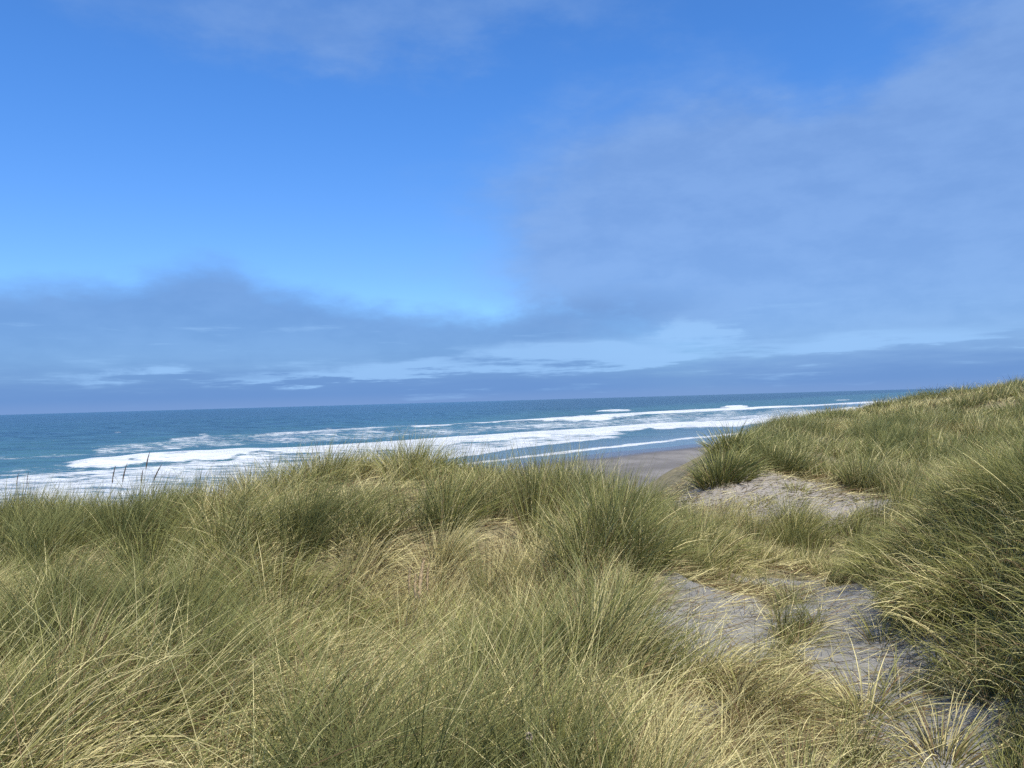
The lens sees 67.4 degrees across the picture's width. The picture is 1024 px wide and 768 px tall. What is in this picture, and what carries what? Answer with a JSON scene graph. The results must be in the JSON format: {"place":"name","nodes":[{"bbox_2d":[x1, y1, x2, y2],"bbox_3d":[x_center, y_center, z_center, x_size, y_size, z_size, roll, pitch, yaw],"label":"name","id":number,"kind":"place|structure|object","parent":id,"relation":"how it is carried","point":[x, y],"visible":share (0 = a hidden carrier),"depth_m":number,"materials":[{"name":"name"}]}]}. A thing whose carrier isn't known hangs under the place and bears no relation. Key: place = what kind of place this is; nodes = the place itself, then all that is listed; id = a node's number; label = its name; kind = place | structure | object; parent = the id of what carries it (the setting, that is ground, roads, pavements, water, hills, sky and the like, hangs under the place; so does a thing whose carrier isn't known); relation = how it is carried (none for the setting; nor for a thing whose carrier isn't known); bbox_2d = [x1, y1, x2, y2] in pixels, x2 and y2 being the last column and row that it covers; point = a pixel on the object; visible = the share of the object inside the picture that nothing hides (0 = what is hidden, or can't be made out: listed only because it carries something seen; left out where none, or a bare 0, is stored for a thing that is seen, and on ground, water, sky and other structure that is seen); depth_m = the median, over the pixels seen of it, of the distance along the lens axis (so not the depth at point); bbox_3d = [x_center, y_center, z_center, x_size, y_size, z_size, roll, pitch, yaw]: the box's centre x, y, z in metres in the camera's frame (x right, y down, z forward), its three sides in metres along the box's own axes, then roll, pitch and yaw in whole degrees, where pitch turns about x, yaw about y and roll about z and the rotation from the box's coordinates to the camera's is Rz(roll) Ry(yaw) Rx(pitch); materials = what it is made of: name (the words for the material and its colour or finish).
{"place":"outdoors","nodes":[
{"label":"outdoors","id":0,"kind":"place"},
{"bbox_2d":[0,387,979,512],"bbox_3d":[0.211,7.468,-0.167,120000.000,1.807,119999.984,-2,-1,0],"label":"sea","id":1,"kind":"structure","parent":0,"point":[65,448],"depth_m":219.84,"materials":[{"name":"liquid"}]},
{"bbox_2d":[0,387,1023,767],"bbox_3d":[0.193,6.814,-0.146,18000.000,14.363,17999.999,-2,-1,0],"label":"ground","id":2,"kind":"structure","parent":0,"point":[654,461],"depth_m":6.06,"materials":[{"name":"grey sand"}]},
{"bbox_2d":[183,534,417,641],"bbox_3d":[-1.691,1.672,6.260,2.068,1.030,2.025,-2,-1,0],"label":"grass tussock","id":3,"kind":"object","parent":2,"relation":"on","point":[310,584],"depth_m":6.29,"materials":[{"name":"green plant"}]},
{"bbox_2d":[265,437,380,488],"bbox_3d":[-2.271,0.946,9.350,1.479,0.772,1.409,-1,-1,-35],"label":"grass tussock","id":4,"kind":"object","parent":2,"relation":"on","point":[335,464],"depth_m":9.16,"materials":[{"name":"green plant"}]},
{"bbox_2d":[406,565,411,656],"bbox_3d":[-0.660,1.506,4.925,0.061,0.700,0.035,-2,-1,30],"label":"seed plume","id":5,"kind":"object","parent":2,"relation":"on","point":[409,578],"visible":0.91,"depth_m":4.92,"materials":[{"name":"beige plant"}]},
{"bbox_2d":[412,573,416,669],"bbox_3d":[-0.616,1.525,4.907,0.038,0.665,0.058,-1,-2,-36],"label":"seed plume","id":6,"kind":"object","parent":2,"relation":"on","point":[415,582],"visible":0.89,"depth_m":4.90,"materials":[{"name":"beige plant"}]},
{"bbox_2d":[361,427,471,478],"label":"grass tussock","id":7,"kind":"object","parent":2,"relation":"on","point":[420,449],"depth_m":9.21,"materials":[{"name":"green plant"}]},
{"bbox_2d":[415,557,425,642],"bbox_3d":[-0.586,1.486,4.942,0.092,0.762,0.044,-2,-1,15],"label":"seed plume","id":8,"kind":"object","parent":2,"relation":"on","point":[420,582],"visible":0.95,"depth_m":4.94,"materials":[{"name":"beige plant"}]},
{"bbox_2d":[424,562,430,647],"bbox_3d":[-0.547,1.514,4.976,0.064,0.728,0.036,-2,-1,33],"label":"seed plume","id":9,"kind":"object","parent":2,"relation":"on","point":[427,578],"visible":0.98,"depth_m":4.97,"materials":[{"name":"beige plant"}]},
{"bbox_2d":[440,450,542,497],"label":"grass tussock","id":10,"kind":"object","parent":2,"relation":"on","point":[483,480],"depth_m":9.14,"materials":[{"name":"green plant"}]},
{"bbox_2d":[0,395,1023,767],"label":"grass","id":11,"kind":"structure","parent":2,"relation":"on","point":[466,725],"depth_m":4.67,"materials":[{"name":"green plant"}]},
{"bbox_2d":[525,732,534,766],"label":"dry flower","id":12,"kind":"object","parent":2,"relation":"on","point":[528,739],"visible":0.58,"depth_m":2.92,"materials":[{"name":"beige plant"}]},
{"bbox_2d":[526,466,606,496],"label":"grass tussock","id":13,"kind":"object","parent":2,"relation":"on","point":[574,479],"depth_m":9.00,"materials":[{"name":"green plant"}]},
{"bbox_2d":[510,461,715,577],"bbox_3d":[0.851,1.107,6.528,1.825,0.950,1.780,-2,-1,0],"label":"grass tussock","id":14,"kind":"object","parent":2,"relation":"on","point":[588,526],"depth_m":6.39,"materials":[{"name":"green plant"}]},
{"bbox_2d":[480,537,746,694],"bbox_3d":[0.574,1.360,4.557,1.598,1.002,1.579,-2,-1,0],"label":"grass tussock","id":15,"kind":"object","parent":2,"relation":"on","point":[563,627],"depth_m":4.44,"materials":[{"name":"green plant"}]},
{"bbox_2d":[652,492,776,573],"bbox_3d":[2.052,1.544,8.279,1.472,0.901,1.471,-2,-1,26],"label":"grass tussock","id":16,"kind":"object","parent":2,"relation":"on","point":[734,547],"depth_m":8.22,"materials":[{"name":"green plant"}]},
{"bbox_2d":[677,439,782,490],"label":"grass tussock","id":17,"kind":"object","parent":2,"relation":"on","point":[720,471],"depth_m":13.01,"materials":[{"name":"green plant"}]},
{"bbox_2d":[690,418,780,458],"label":"grass tussock","id":18,"kind":"object","parent":2,"relation":"on","point":[716,446],"depth_m":14.35,"materials":[{"name":"green plant"}]},
{"bbox_2d":[723,451,770,471],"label":"grass tussock","id":19,"kind":"object","parent":2,"relation":"on","point":[747,460],"depth_m":13.31,"materials":[{"name":"green plant"}]},
{"bbox_2d":[678,648,824,718],"bbox_3d":[1.391,1.684,4.430,0.837,0.372,0.827,-1,-1,-29],"label":"grass tussock","id":20,"kind":"object","parent":2,"relation":"on","point":[729,679],"depth_m":4.42,"materials":[{"name":"plant"}]},
{"bbox_2d":[745,492,776,506],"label":"grass tussock","id":21,"kind":"object","parent":2,"relation":"on","point":[760,501],"depth_m":11.74,"materials":[{"name":"beige plant"}]},
{"bbox_2d":[748,594,811,621],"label":"grass tussock","id":22,"kind":"object","parent":2,"relation":"on","point":[782,610],"depth_m":6.09,"materials":[{"name":"green plant"}]},
{"bbox_2d":[737,435,839,478],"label":"grass tussock","id":23,"kind":"object","parent":2,"relation":"on","point":[797,464],"depth_m":13.57,"materials":[{"name":"green plant"}]},
{"bbox_2d":[760,424,817,443],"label":"grass tussock","id":24,"kind":"object","parent":2,"relation":"on","point":[788,433],"depth_m":19.38,"materials":[{"name":"green plant"}]},
{"bbox_2d":[778,479,812,494],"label":"grass tussock","id":25,"kind":"object","parent":2,"relation":"on","point":[797,487],"depth_m":12.26,"materials":[{"name":"beige plant"}]},
{"bbox_2d":[765,607,849,648],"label":"grass tussock","id":26,"kind":"object","parent":2,"relation":"on","point":[809,635],"depth_m":5.34,"materials":[{"name":"green plant"}]},
{"bbox_2d":[783,414,838,427],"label":"grass tussock","id":27,"kind":"object","parent":2,"relation":"on","point":[808,416],"depth_m":23.72,"materials":[{"name":"green plant"}]},
{"bbox_2d":[806,406,869,421],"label":"grass tussock","id":28,"kind":"object","parent":2,"relation":"on","point":[835,415],"depth_m":26.22,"materials":[{"name":"green plant"}]},
{"bbox_2d":[706,372,1023,489],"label":"hill grass","id":29,"kind":"structure","parent":2,"relation":"on","point":[901,423],"depth_m":20.21,"materials":[{"name":"green plant"}]},
{"bbox_2d":[822,449,928,491],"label":"grass tussock","id":30,"kind":"object","parent":2,"relation":"on","point":[834,470],"depth_m":12.86,"materials":[{"name":"green plant"}]},
{"bbox_2d":[784,627,976,733],"bbox_3d":[1.919,1.552,4.087,1.007,0.486,0.985,-2,-1,0],"label":"grass tussock","id":31,"kind":"object","parent":2,"relation":"on","point":[897,704],"depth_m":4.07,"materials":[{"name":"plant"}]},
{"bbox_2d":[836,427,928,452],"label":"grass tussock","id":32,"kind":"object","parent":2,"relation":"on","point":[859,439],"depth_m":17.58,"materials":[{"name":"green plant"}]},
{"bbox_2d":[843,591,934,645],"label":"grass tussock","id":33,"kind":"object","parent":2,"relation":"on","point":[868,629],"depth_m":5.16,"materials":[{"name":"plant"}]},
{"bbox_2d":[847,636,939,692],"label":"grass tussock","id":34,"kind":"object","parent":2,"relation":"on","point":[916,678],"depth_m":4.49,"materials":[{"name":"green plant"}]},
{"bbox_2d":[855,440,938,463],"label":"grass tussock","id":35,"kind":"object","parent":2,"relation":"on","point":[897,454],"depth_m":15.25,"materials":[{"name":"green plant"}]},
{"bbox_2d":[895,405,956,415],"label":"grass tussock","id":36,"kind":"object","parent":2,"relation":"on","point":[924,411],"depth_m":29.06,"materials":[{"name":"green plant"}]},
{"bbox_2d":[868,531,996,631],"bbox_3d":[2.808,1.246,4.949,0.994,0.727,0.958,-3,-2,40],"label":"grass tussock","id":37,"kind":"object","parent":2,"relation":"on","point":[904,582],"depth_m":5.01,"materials":[{"name":"green plant"}]},
{"bbox_2d":[852,667,1022,767],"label":"grass tussock","id":38,"kind":"object","parent":2,"relation":"on","point":[962,747],"depth_m":3.55,"materials":[{"name":"plant"}]},
{"bbox_2d":[909,412,977,429],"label":"grass tussock","id":39,"kind":"object","parent":2,"relation":"on","point":[943,418],"depth_m":22.36,"materials":[{"name":"green plant"}]},
{"bbox_2d":[920,425,1012,452],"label":"grass tussock","id":40,"kind":"object","parent":2,"relation":"on","point":[965,438],"depth_m":17.46,"materials":[{"name":"green plant"}]},
{"bbox_2d":[975,400,1023,414],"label":"grass tussock","id":41,"kind":"object","parent":2,"relation":"on","point":[996,409],"depth_m":26.93,"materials":[{"name":"green plant"}]},
{"bbox_2d":[994,419,1023,438],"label":"grass tussock","id":42,"kind":"object","parent":2,"relation":"on","point":[1010,429],"depth_m":19.57,"materials":[{"name":"green plant"}]},
{"bbox_2d":[0,0,1023,414],"label":"sky","id":43,"kind":"structure","parent":0,"point":[205,204],"materials":[{"name":"blue"}]}
]}

